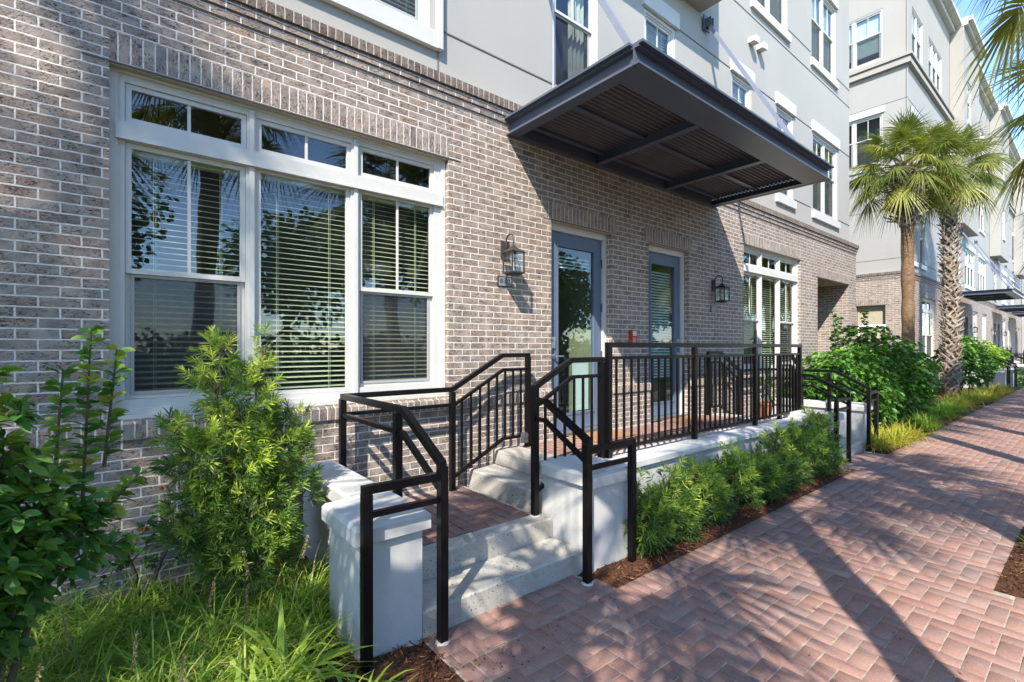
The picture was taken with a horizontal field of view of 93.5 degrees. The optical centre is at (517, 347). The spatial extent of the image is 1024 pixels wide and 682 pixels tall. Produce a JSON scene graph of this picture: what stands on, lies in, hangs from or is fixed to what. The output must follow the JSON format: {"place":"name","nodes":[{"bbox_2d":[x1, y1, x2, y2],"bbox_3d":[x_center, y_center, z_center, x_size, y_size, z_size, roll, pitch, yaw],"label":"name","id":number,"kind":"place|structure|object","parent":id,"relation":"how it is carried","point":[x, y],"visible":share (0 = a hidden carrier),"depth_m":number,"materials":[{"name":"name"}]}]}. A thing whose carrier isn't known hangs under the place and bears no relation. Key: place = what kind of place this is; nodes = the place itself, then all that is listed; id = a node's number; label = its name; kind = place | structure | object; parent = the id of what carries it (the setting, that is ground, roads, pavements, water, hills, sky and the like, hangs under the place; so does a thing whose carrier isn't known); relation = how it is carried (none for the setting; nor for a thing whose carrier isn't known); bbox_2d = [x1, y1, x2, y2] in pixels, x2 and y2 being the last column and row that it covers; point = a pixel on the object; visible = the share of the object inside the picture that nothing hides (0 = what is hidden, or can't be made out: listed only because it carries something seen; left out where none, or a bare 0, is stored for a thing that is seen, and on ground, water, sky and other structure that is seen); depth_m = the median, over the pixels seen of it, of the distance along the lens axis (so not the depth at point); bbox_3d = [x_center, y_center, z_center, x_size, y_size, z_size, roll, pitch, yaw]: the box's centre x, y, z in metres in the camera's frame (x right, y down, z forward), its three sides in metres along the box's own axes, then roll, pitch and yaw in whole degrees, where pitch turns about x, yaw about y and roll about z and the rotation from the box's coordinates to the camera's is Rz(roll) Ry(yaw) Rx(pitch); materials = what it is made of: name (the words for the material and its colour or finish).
{"place":"outdoors","nodes":[
{"label":"outdoors","id":0,"kind":"place"},
{"bbox_2d":[84,486,197,607],"bbox_3d":[-2.392,1.314,3.171,0.690,0.842,0.454,0,0,-39],"label":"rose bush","id":1,"kind":"object","parent":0,"point":[152,559],"visible":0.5,"depth_m":3.09,"materials":[{"name":"green plant"}]},
{"bbox_2d":[0,0,858,615],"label":"apartment building","id":2,"kind":"structure","parent":0,"point":[344,196],"depth_m":4.60,"materials":[{"name":"brick"}]},
{"bbox_2d":[109,65,445,419],"bbox_3d":[-1.937,-0.721,4.333,2.639,2.451,0.595,0,0,-39],"label":"window","id":3,"kind":"structure","parent":2,"relation":"in","point":[225,213],"depth_m":4.15,"materials":[{"name":"grey"}]},
{"bbox_2d":[322,0,437,49],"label":"window","id":4,"kind":"structure","parent":2,"relation":"in","point":[409,19],"depth_m":4.60,"materials":[{"name":"grey"}]},
{"bbox_2d":[497,275,511,286],"bbox_3d":[-0.142,-0.735,5.372,0.200,0.114,0.014,0,0,-39],"label":"number plate","id":5,"kind":"object","parent":2,"relation":"attached to","point":[504,281],"visible":1,"depth_m":5.37,"materials":[{"name":"black metal"}]},
{"bbox_2d":[501,233,525,275],"bbox_3d":[-0.064,-1.019,5.277,0.190,0.468,0.258,0,0,-39],"label":"wall lamp","id":6,"kind":"object","parent":2,"relation":"attached to","point":[512,250],"visible":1,"depth_m":5.24,"materials":[{"name":"metal"}]},
{"bbox_2d":[552,0,596,87],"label":"window","id":7,"kind":"structure","parent":2,"relation":"in","point":[574,22],"depth_m":6.26,"materials":[{"name":"grey"}]},
{"bbox_2d":[551,231,601,437],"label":"door","id":8,"kind":"structure","parent":2,"relation":"in","point":[576,262],"depth_m":6.59,"materials":[{"name":"grey glass"}]},
{"bbox_2d":[629,330,636,342],"bbox_3d":[1.632,-0.138,6.797,0.120,0.215,0.065,0,0,-39],"label":"fire alarm","id":9,"kind":"object","parent":2,"relation":"attached to","point":[632,336],"visible":0.88,"depth_m":6.77,"materials":[{"name":"red plastic"}]},
{"bbox_2d":[642,0,679,58],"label":"window","id":10,"kind":"structure","parent":2,"relation":"in","point":[656,32],"depth_m":7.40,"materials":[{"name":"grey"}]},
{"bbox_2d":[649,252,687,421],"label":"door","id":11,"kind":"structure","parent":2,"relation":"in","point":[664,270],"depth_m":7.74,"materials":[{"name":"grey glass"}]},
{"bbox_2d":[504,0,834,207],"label":"canopy","id":12,"kind":"object","parent":2,"relation":"attached to","point":[644,111],"visible":1,"depth_m":5.54,"materials":[{"name":"metal"}]},
{"bbox_2d":[712,275,729,302],"bbox_3d":[3.428,-0.989,8.146,0.190,0.468,0.258,0,0,-39],"label":"wall lamp","id":13,"kind":"object","parent":2,"relation":"attached to","point":[722,285],"visible":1,"depth_m":8.11,"materials":[{"name":"black metal"}]},
{"bbox_2d":[730,58,754,109],"bbox_3d":[4.069,-4.115,9.091,0.890,2.250,0.435,0,0,-39],"label":"window","id":14,"kind":"structure","parent":2,"relation":"in","point":[741,91],"depth_m":9.08,"materials":[{"name":"grey"}]},
{"bbox_2d":[750,0,790,43],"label":"window","id":15,"kind":"structure","parent":2,"relation":"in","point":[774,12],"depth_m":9.94,"materials":[{"name":"grey"}]},
{"bbox_2d":[744,246,797,373],"bbox_3d":[5.008,-0.721,10.037,2.639,2.451,0.595,0,0,-39],"label":"window","id":16,"kind":"structure","parent":2,"relation":"in","point":[770,280],"depth_m":10.37,"materials":[{"name":"grey"}]},
{"bbox_2d":[775,91,796,209],"bbox_3d":[5.541,-4.115,10.301,0.960,2.250,0.435,0,0,-39],"label":"window","id":17,"kind":"structure","parent":2,"relation":"in","point":[784,198],"depth_m":10.19,"materials":[{"name":"grey"}]},
{"bbox_2d":[810,0,838,89],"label":"window","id":18,"kind":"structure","parent":2,"relation":"in","point":[822,59],"depth_m":11.78,"materials":[{"name":"grey"}]},
{"bbox_2d":[812,119,840,228],"bbox_3d":[7.346,-4.115,11.783,1.750,2.250,0.435,0,0,-39],"label":"window","id":19,"kind":"structure","parent":2,"relation":"in","point":[824,210],"depth_m":11.79,"materials":[{"name":"grey"}]},
{"bbox_2d":[315,383,1023,681],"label":"ground","id":20,"kind":"structure","parent":0,"point":[1018,385],"depth_m":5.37,"materials":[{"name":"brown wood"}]},
{"bbox_2d":[301,460,430,662],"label":"pier","id":21,"kind":"structure","parent":20,"relation":"on","point":[333,521],"depth_m":2.76,"materials":[{"name":"paint"}]},
{"bbox_2d":[427,667,463,681],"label":"corner bed","id":22,"kind":"object","parent":20,"relation":"on","point":[456,677],"visible":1,"depth_m":2.50,"materials":[{"name":"brown soil"}]},
{"bbox_2d":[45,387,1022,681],"bbox_3d":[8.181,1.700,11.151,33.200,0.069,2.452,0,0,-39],"label":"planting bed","id":23,"kind":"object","parent":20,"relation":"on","point":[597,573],"visible":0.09,"depth_m":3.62,"materials":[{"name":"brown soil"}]},
{"bbox_2d":[0,647,12,680],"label":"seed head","id":24,"kind":"object","parent":23,"relation":"on","point":[5,661],"visible":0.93,"depth_m":1.99},
{"bbox_2d":[61,616,80,681],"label":"seed head","id":25,"kind":"object","parent":23,"relation":"on","point":[68,638],"visible":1,"depth_m":2.12},
{"bbox_2d":[0,325,146,681],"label":"broadleaf shrub","id":26,"kind":"object","parent":23,"relation":"on","point":[37,549],"visible":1,"depth_m":2.12,"materials":[{"name":"green plant"}]},
{"bbox_2d":[130,630,138,681],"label":"seed head","id":27,"kind":"object","parent":23,"relation":"on","point":[134,649],"visible":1,"depth_m":2.12},
{"bbox_2d":[199,578,214,649],"bbox_3d":[-1.651,1.474,2.555,0.022,0.472,0.106,0,0,27],"label":"seed head","id":28,"kind":"object","parent":23,"relation":"on","point":[213,584],"visible":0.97,"depth_m":2.57},
{"bbox_2d":[0,535,417,681],"bbox_3d":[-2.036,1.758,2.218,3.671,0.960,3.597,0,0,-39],"label":"grass","id":29,"kind":"structure","parent":23,"relation":"on","point":[300,604],"depth_m":2.69,"materials":[{"name":"green plant"}]},
{"bbox_2d":[197,649,229,681],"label":"lily clump","id":30,"kind":"object","parent":23,"relation":"on","point":[200,669],"visible":0.52,"depth_m":2.32,"materials":[{"name":"green plant"}]},
{"bbox_2d":[144,322,326,604],"bbox_3d":[-1.736,0.775,3.095,0.944,1.918,0.827,0,0,-12],"label":"podocarpus shrub","id":31,"kind":"object","parent":23,"relation":"on","point":[221,535],"visible":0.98,"depth_m":2.96,"materials":[{"name":"green plant"}]},
{"bbox_2d":[241,585,248,669],"bbox_3d":[-1.358,1.448,2.393,0.020,0.525,0.049,0,0,31],"label":"seed head","id":32,"kind":"object","parent":23,"relation":"on","point":[246,602],"visible":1,"depth_m":2.40},
{"bbox_2d":[225,649,329,681],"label":"lily clump","id":33,"kind":"object","parent":23,"relation":"on","point":[239,676],"visible":0.82,"depth_m":2.26,"materials":[{"name":"green plant"}]},
{"bbox_2d":[218,593,378,681],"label":"lily clump","id":34,"kind":"object","parent":23,"relation":"on","point":[282,634],"visible":0.66,"depth_m":2.46,"materials":[{"name":"green plant"}]},
{"bbox_2d":[331,661,416,681],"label":"lily clump","id":35,"kind":"object","parent":23,"relation":"on","point":[339,679],"visible":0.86,"depth_m":2.35,"materials":[{"name":"green plant"}]},
{"bbox_2d":[492,412,762,478],"bbox_3d":[1.897,1.404,6.242,4.665,0.613,1.199,0,0,-39],"label":"stoop","id":36,"kind":"object","parent":23,"relation":"on","point":[516,458],"visible":0.2,"depth_m":5.29,"materials":[{"name":"concrete"}]},
{"bbox_2d":[569,430,636,441],"bbox_3d":[1.063,1.089,5.985,0.760,0.015,0.440,0,0,-39],"label":"doormat","id":37,"kind":"object","parent":36,"relation":"on","point":[620,434],"visible":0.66,"depth_m":5.99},
{"bbox_2d":[663,416,716,424],"bbox_3d":[2.593,1.089,7.242,0.760,0.015,0.440,0,0,-39],"label":"doormat","id":38,"kind":"object","parent":36,"relation":"on","point":[686,420],"visible":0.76,"depth_m":7.23,"materials":[{"name":"red fabric"}]},
{"bbox_2d":[760,374,775,419],"bbox_3d":[3.794,0.750,7.380,0.422,0.694,0.400,0,0,-39],"label":"potted plant","id":39,"kind":"object","parent":36,"relation":"on","point":[767,399],"visible":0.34,"depth_m":7.30,"materials":[{"name":"green plant"}]},
{"bbox_2d":[623,467,688,558],"bbox_3d":[1.078,1.417,4.111,0.784,0.808,0.664,0,0,-39],"label":"hedge podocarpus","id":40,"kind":"object","parent":23,"relation":"on","point":[658,521],"visible":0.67,"depth_m":3.97,"materials":[{"name":"green plant"}]},
{"bbox_2d":[642,452,717,542],"bbox_3d":[1.428,1.384,4.412,0.766,0.883,0.678,0,0,-39],"label":"hedge podocarpus","id":41,"kind":"object","parent":23,"relation":"on","point":[684,495],"visible":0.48,"depth_m":4.25,"materials":[{"name":"green plant"}]},
{"bbox_2d":[668,455,746,527],"bbox_3d":[1.854,1.440,4.761,0.851,0.760,0.705,0,0,-39],"label":"hedge podocarpus","id":42,"kind":"object","parent":23,"relation":"on","point":[721,494],"visible":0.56,"depth_m":4.63,"materials":[{"name":"green plant"}]},
{"bbox_2d":[708,436,769,509],"bbox_3d":[2.273,1.379,5.065,0.720,0.940,0.667,0,0,-39],"label":"hedge podocarpus","id":43,"kind":"object","parent":23,"relation":"on","point":[740,471],"visible":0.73,"depth_m":4.98,"materials":[{"name":"green plant"}]},
{"bbox_2d":[722,442,793,504],"bbox_3d":[2.661,1.453,5.392,0.737,0.776,0.735,0,0,-39],"label":"hedge podocarpus","id":44,"kind":"object","parent":23,"relation":"on","point":[776,481],"visible":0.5,"depth_m":5.24,"materials":[{"name":"green plant"}]},
{"bbox_2d":[752,418,808,493],"bbox_3d":[3.077,1.319,5.764,0.739,0.948,0.759,0,0,-39],"label":"hedge podocarpus","id":45,"kind":"object","parent":23,"relation":"on","point":[795,469],"visible":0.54,"depth_m":5.68,"materials":[{"name":"green plant"}]},
{"bbox_2d":[766,418,822,484],"bbox_3d":[3.467,1.343,6.082,0.672,0.936,0.720,0,0,7],"label":"hedge podocarpus","id":46,"kind":"object","parent":23,"relation":"on","point":[800,439],"visible":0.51,"depth_m":5.98,"materials":[{"name":"green plant"}]},
{"bbox_2d":[789,405,839,478],"bbox_3d":[3.900,1.281,6.402,0.696,1.053,0.700,0,0,5],"label":"hedge podocarpus","id":47,"kind":"object","parent":23,"relation":"on","point":[822,450],"visible":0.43,"depth_m":6.30,"materials":[{"name":"green plant"}]},
{"bbox_2d":[804,406,849,473],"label":"hedge podocarpus","id":48,"kind":"object","parent":23,"relation":"on","point":[823,419],"visible":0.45,"depth_m":6.57,"materials":[{"name":"green plant"}]},
{"bbox_2d":[788,343,907,428],"bbox_3d":[6.417,0.829,9.463,2.338,1.822,1.955,0,0,-39],"label":"lush bush","id":49,"kind":"object","parent":23,"relation":"on","point":[872,375],"visible":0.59,"depth_m":9.07,"materials":[{"name":"green plant"}]},
{"bbox_2d":[840,439,862,456],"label":"concrete steps","id":50,"kind":"structure","parent":23,"relation":"on","point":[856,446],"depth_m":7.79,"materials":[{"name":"concrete"}]},
{"bbox_2d":[827,309,934,423],"bbox_3d":[8.282,0.429,11.077,2.842,2.621,2.076,0,0,-39],"label":"lush bush","id":51,"kind":"object","parent":23,"relation":"on","point":[897,353],"visible":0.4,"depth_m":10.65,"materials":[{"name":"green plant"}]},
{"bbox_2d":[854,427,913,453],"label":"golden grass","id":52,"kind":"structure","parent":23,"relation":"on","point":[879,444],"depth_m":7.99,"materials":[{"name":"plant"}]},
{"bbox_2d":[871,417,939,449],"bbox_3d":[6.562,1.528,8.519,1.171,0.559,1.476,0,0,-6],"label":"golden grass","id":53,"kind":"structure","parent":23,"relation":"on","point":[898,437],"depth_m":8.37,"materials":[{"name":"yellow plant"}]},
{"bbox_2d":[888,410,947,431],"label":"golden grass","id":54,"kind":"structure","parent":23,"relation":"on","point":[925,422],"depth_m":9.98,"materials":[{"name":"green plant"}]},
{"bbox_2d":[849,104,987,410],"bbox_3d":[10.540,-2.290,13.003,3.320,8.100,3.375,0,0,-1],"label":"palm tree","id":55,"kind":"object","parent":23,"relation":"on","point":[905,203],"visible":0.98,"depth_m":12.80,"materials":[{"name":"green plant"}]},
{"bbox_2d":[891,349,947,413],"bbox_3d":[9.958,0.907,12.430,2.141,1.790,1.710,0,0,-39],"label":"lush bush","id":56,"kind":"object","parent":23,"relation":"on","point":[929,390],"visible":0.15,"depth_m":11.92,"materials":[{"name":"green plant"}]},
{"bbox_2d":[907,410,951,423],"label":"lily clump","id":57,"kind":"object","parent":23,"relation":"on","point":[931,416],"visible":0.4,"depth_m":10.98,"materials":[{"name":"green plant"}]},
{"bbox_2d":[910,403,963,419],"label":"golden grass","id":58,"kind":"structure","parent":23,"relation":"on","point":[945,414],"depth_m":11.45,"materials":[{"name":"green plant"}]},
{"bbox_2d":[932,397,978,415],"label":"golden grass","id":59,"kind":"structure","parent":23,"relation":"on","point":[958,406],"depth_m":12.50,"materials":[{"name":"green plant"}]},
{"bbox_2d":[937,389,981,408],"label":"golden grass","id":60,"kind":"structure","parent":23,"relation":"on","point":[959,400],"depth_m":13.62,"materials":[{"name":"green plant"}]},
{"bbox_2d":[907,118,1021,396],"bbox_3d":[15.243,-3.138,16.964,3.934,9.799,4.042,0,0,-39],"label":"palm tree","id":61,"kind":"object","parent":23,"relation":"on","point":[950,325],"visible":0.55,"depth_m":16.54,"materials":[{"name":"green plant"}]},
{"bbox_2d":[929,335,999,392],"bbox_3d":[16.355,0.631,17.701,2.920,2.213,2.002,0,0,-39],"label":"dark shrub","id":62,"kind":"object","parent":23,"relation":"on","point":[974,362],"visible":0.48,"depth_m":17.02,"materials":[{"name":"green plant"}]},
{"bbox_2d":[951,387,1007,404],"bbox_3d":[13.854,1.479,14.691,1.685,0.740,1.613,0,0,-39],"label":"golden grass","id":63,"kind":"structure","parent":23,"relation":"on","point":[977,399],"depth_m":14.54,"materials":[{"name":"green plant"}]},
{"bbox_2d":[978,340,1013,369],"bbox_3d":[20.477,0.704,21.269,3.349,2.067,1.905,0,0,-39],"label":"yellow green shrub","id":64,"kind":"object","parent":23,"relation":"on","point":[999,353],"visible":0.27,"depth_m":20.47,"materials":[{"name":"green plant"}]},
{"bbox_2d":[981,384,1012,394],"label":"golden grass","id":65,"kind":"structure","parent":23,"relation":"on","point":[999,390],"depth_m":17.19,"materials":[{"name":"green plant"}]},
{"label":"concrete steps","id":66,"kind":"object","parent":23,"relation":"on","visible":0},
{"bbox_2d":[989,357,1010,389],"bbox_3d":[19.587,0.901,20.804,3.048,1.677,1.344,0,0,-78],"label":"railing","id":67,"kind":"object","parent":66,"relation":"on","point":[1008,374],"visible":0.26,"depth_m":19.54,"materials":[{"name":"brown metal"}]},
{"bbox_2d":[994,350,1016,386],"bbox_3d":[21.034,0.910,20.762,0.937,1.640,0.719,0,0,-39],"label":"railing","id":68,"kind":"object","parent":66,"relation":"on","point":[1015,374],"visible":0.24,"depth_m":20.28,"materials":[{"name":"brown metal"}]},
{"bbox_2d":[539,454,626,573],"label":"pier","id":69,"kind":"structure","parent":20,"relation":"on","point":[562,493],"depth_m":3.81,"materials":[{"name":"paint"}]},
{"bbox_2d":[595,417,804,524],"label":"wall","id":70,"kind":"structure","parent":20,"relation":"on","point":[650,457],"depth_m":5.24,"materials":[{"name":"paint"}]},
{"bbox_2d":[605,342,801,458],"bbox_3d":[2.592,0.531,5.966,4.546,1.158,0.050,0,0,-39],"label":"railing","id":71,"kind":"object","parent":70,"relation":"on","point":[755,417],"visible":0.94,"depth_m":5.49,"materials":[{"name":"brown metal"}]},
{"bbox_2d":[783,409,843,461],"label":"pier","id":72,"kind":"structure","parent":20,"relation":"on","point":[797,414],"depth_m":7.02,"materials":[{"name":"paint"}]},
{"bbox_2d":[764,397,873,449],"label":"pier","id":73,"kind":"structure","parent":20,"relation":"on","point":[858,419],"depth_m":8.12,"materials":[{"name":"paint"}]},
{"bbox_2d":[958,371,1006,387],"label":"pier","id":74,"kind":"structure","parent":20,"relation":"on","point":[1001,376],"depth_m":19.50,"materials":[{"name":"paint"}]},
{"bbox_2d":[995,526,1023,597],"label":"tree bed","id":75,"kind":"object","parent":20,"relation":"on","point":[1017,589],"visible":0.69,"depth_m":3.57,"materials":[{"name":"brown soil"}]},
{"bbox_2d":[1012,362,1023,384],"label":"shrub","id":76,"kind":"object","parent":20,"relation":"on","point":[1019,379],"visible":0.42,"depth_m":22.16,"materials":[{"name":"green plant"}]},
{"bbox_2d":[1022,279,1023,360],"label":"street end building","id":77,"kind":"structure","parent":20,"relation":"on","point":[1022,325],"depth_m":40.50,"materials":[{"name":"grey paint"}]},
{"bbox_2d":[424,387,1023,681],"bbox_3d":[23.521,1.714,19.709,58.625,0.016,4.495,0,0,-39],"label":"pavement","id":78,"kind":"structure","parent":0,"point":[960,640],"depth_m":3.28,"materials":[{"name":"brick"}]},
{"bbox_2d":[339,353,530,673],"bbox_3d":[-0.813,0.901,4.047,3.048,1.677,1.344,0,0,-78],"label":"railing","id":79,"kind":"object","parent":78,"relation":"on","point":[442,478],"visible":0.96,"depth_m":3.05,"materials":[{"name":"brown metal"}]},
{"bbox_2d":[403,464,581,641],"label":"concrete steps","id":80,"kind":"structure","parent":78,"relation":"on","point":[505,547],"depth_m":3.59,"materials":[{"name":"concrete"}]},
{"bbox_2d":[530,357,636,585],"bbox_3d":[0.634,0.910,4.005,0.937,1.640,0.719,0,0,-39],"label":"railing","id":81,"kind":"object","parent":78,"relation":"on","point":[589,449],"visible":0.95,"depth_m":3.83,"materials":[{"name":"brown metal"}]},
{"bbox_2d":[462,423,1023,681],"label":"leaf litter","id":82,"kind":"object","parent":78,"relation":"on","point":[666,589],"visible":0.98,"depth_m":3.01,"materials":[{"name":"brown plant"}]},
{"bbox_2d":[706,351,878,452],"bbox_3d":[4.580,0.901,8.477,3.048,1.677,1.344,0,0,-1],"label":"railing","id":83,"kind":"object","parent":78,"relation":"on","point":[867,396],"visible":0.67,"depth_m":8.10,"materials":[{"name":"brown metal"}]},
{"bbox_2d":[777,355,851,467],"bbox_3d":[4.347,0.910,7.041,0.937,1.640,0.697,0,0,-39],"label":"railing","id":84,"kind":"object","parent":78,"relation":"on","point":[847,399],"visible":0.67,"depth_m":7.07,"materials":[{"name":"brown metal"}]},
{"bbox_2d":[939,0,1023,142],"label":"palm tree","id":85,"kind":"object","parent":78,"relation":"on","point":[1010,29],"visible":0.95,"depth_m":6.31,"materials":[{"name":"green plant"}]},
{"bbox_2d":[943,0,1023,158],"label":"palm tree","id":86,"kind":"object","parent":78,"relation":"on","point":[1008,72],"visible":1,"depth_m":2.82,"materials":[{"name":"green plant"}]},
{"bbox_2d":[966,60,1023,239],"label":"palm tree","id":87,"kind":"object","parent":78,"relation":"on","point":[1017,171],"visible":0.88,"depth_m":8.31,"materials":[{"name":"green plant"}]},
{"bbox_2d":[849,0,1023,387],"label":"building","id":88,"kind":"structure","parent":0,"point":[904,55],"depth_m":18.98,"materials":[{"name":"paint"}]},
{"bbox_2d":[849,8,882,70],"bbox_3d":[12.945,-11.500,18.469,0.368,1.862,1.832,0,0,-39],"label":"window","id":89,"kind":"structure","parent":88,"relation":"in","point":[866,32],"depth_m":18.12,"materials":[{"name":"grey"}]},
{"bbox_2d":[849,105,884,175],"bbox_3d":[12.919,-7.710,18.448,0.435,2.280,1.950,0,0,-39],"label":"window","id":90,"kind":"structure","parent":88,"relation":"in","point":[869,124],"depth_m":18.26,"materials":[{"name":"grey"}]},
{"bbox_2d":[858,305,884,350],"bbox_3d":[13.268,0.080,18.042,0.070,3.260,0.880,0,0,-39],"label":"window","id":91,"kind":"structure","parent":88,"relation":"in","point":[876,316],"depth_m":17.96,"materials":[{"name":"beige glass"}]},
{"bbox_2d":[914,226,918,266],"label":"window","id":92,"kind":"structure","parent":88,"relation":"in","point":[916,264],"depth_m":18.00,"materials":[{"name":"grey"}]},
{"bbox_2d":[912,8,921,63],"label":"window","id":93,"kind":"structure","parent":88,"relation":"in","point":[916,24],"depth_m":18.30,"materials":[{"name":"grey"}]},
{"bbox_2d":[920,216,926,270],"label":"window","id":94,"kind":"structure","parent":88,"relation":"in","point":[922,266],"depth_m":18.77,"materials":[{"name":"grey"}]},
{"bbox_2d":[922,298,932,358],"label":"window","id":95,"kind":"structure","parent":88,"relation":"in","point":[927,305],"depth_m":19.73,"materials":[{"name":"grey"}]},
{"bbox_2d":[929,38,940,93],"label":"window","id":96,"kind":"structure","parent":88,"relation":"in","point":[934,58],"depth_m":20.24,"materials":[{"name":"grey"}]},
{"bbox_2d":[967,84,970,126],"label":"window","id":97,"kind":"structure","parent":88,"relation":"in","point":[969,98],"depth_m":22.67,"materials":[{"name":"grey"}]},
{"bbox_2d":[965,242,975,290],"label":"window","id":98,"kind":"structure","parent":88,"relation":"in","point":[969,257],"depth_m":25.31,"materials":[{"name":"grey"}]},
{"bbox_2d":[978,253,986,289],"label":"window","id":99,"kind":"structure","parent":88,"relation":"in","point":[982,265],"depth_m":27.95,"materials":[{"name":"grey"}]},
{"bbox_2d":[979,201,985,236],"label":"window","id":100,"kind":"structure","parent":88,"relation":"in","point":[981,223],"depth_m":27.87,"materials":[{"name":"grey"}]},
{"bbox_2d":[959,227,1023,301],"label":"canopy","id":101,"kind":"object","parent":88,"relation":"attached to","point":[1009,293],"visible":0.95,"depth_m":22.16,"materials":[{"name":"metal"}]},
{"bbox_2d":[995,258,1023,311],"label":"canopy","id":102,"kind":"object","parent":88,"relation":"attached to","point":[1011,308],"visible":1,"depth_m":29.65,"materials":[{"name":"metal"}]},
{"bbox_2d":[1012,271,1023,316],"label":"canopy","id":103,"kind":"object","parent":88,"relation":"attached to","point":[1019,314],"visible":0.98,"depth_m":34.83,"materials":[{"name":"metal"}]},
{"bbox_2d":[858,0,1023,335],"label":"sky","id":104,"kind":"structure","parent":0,"point":[963,5],"materials":[{"name":"blue"}]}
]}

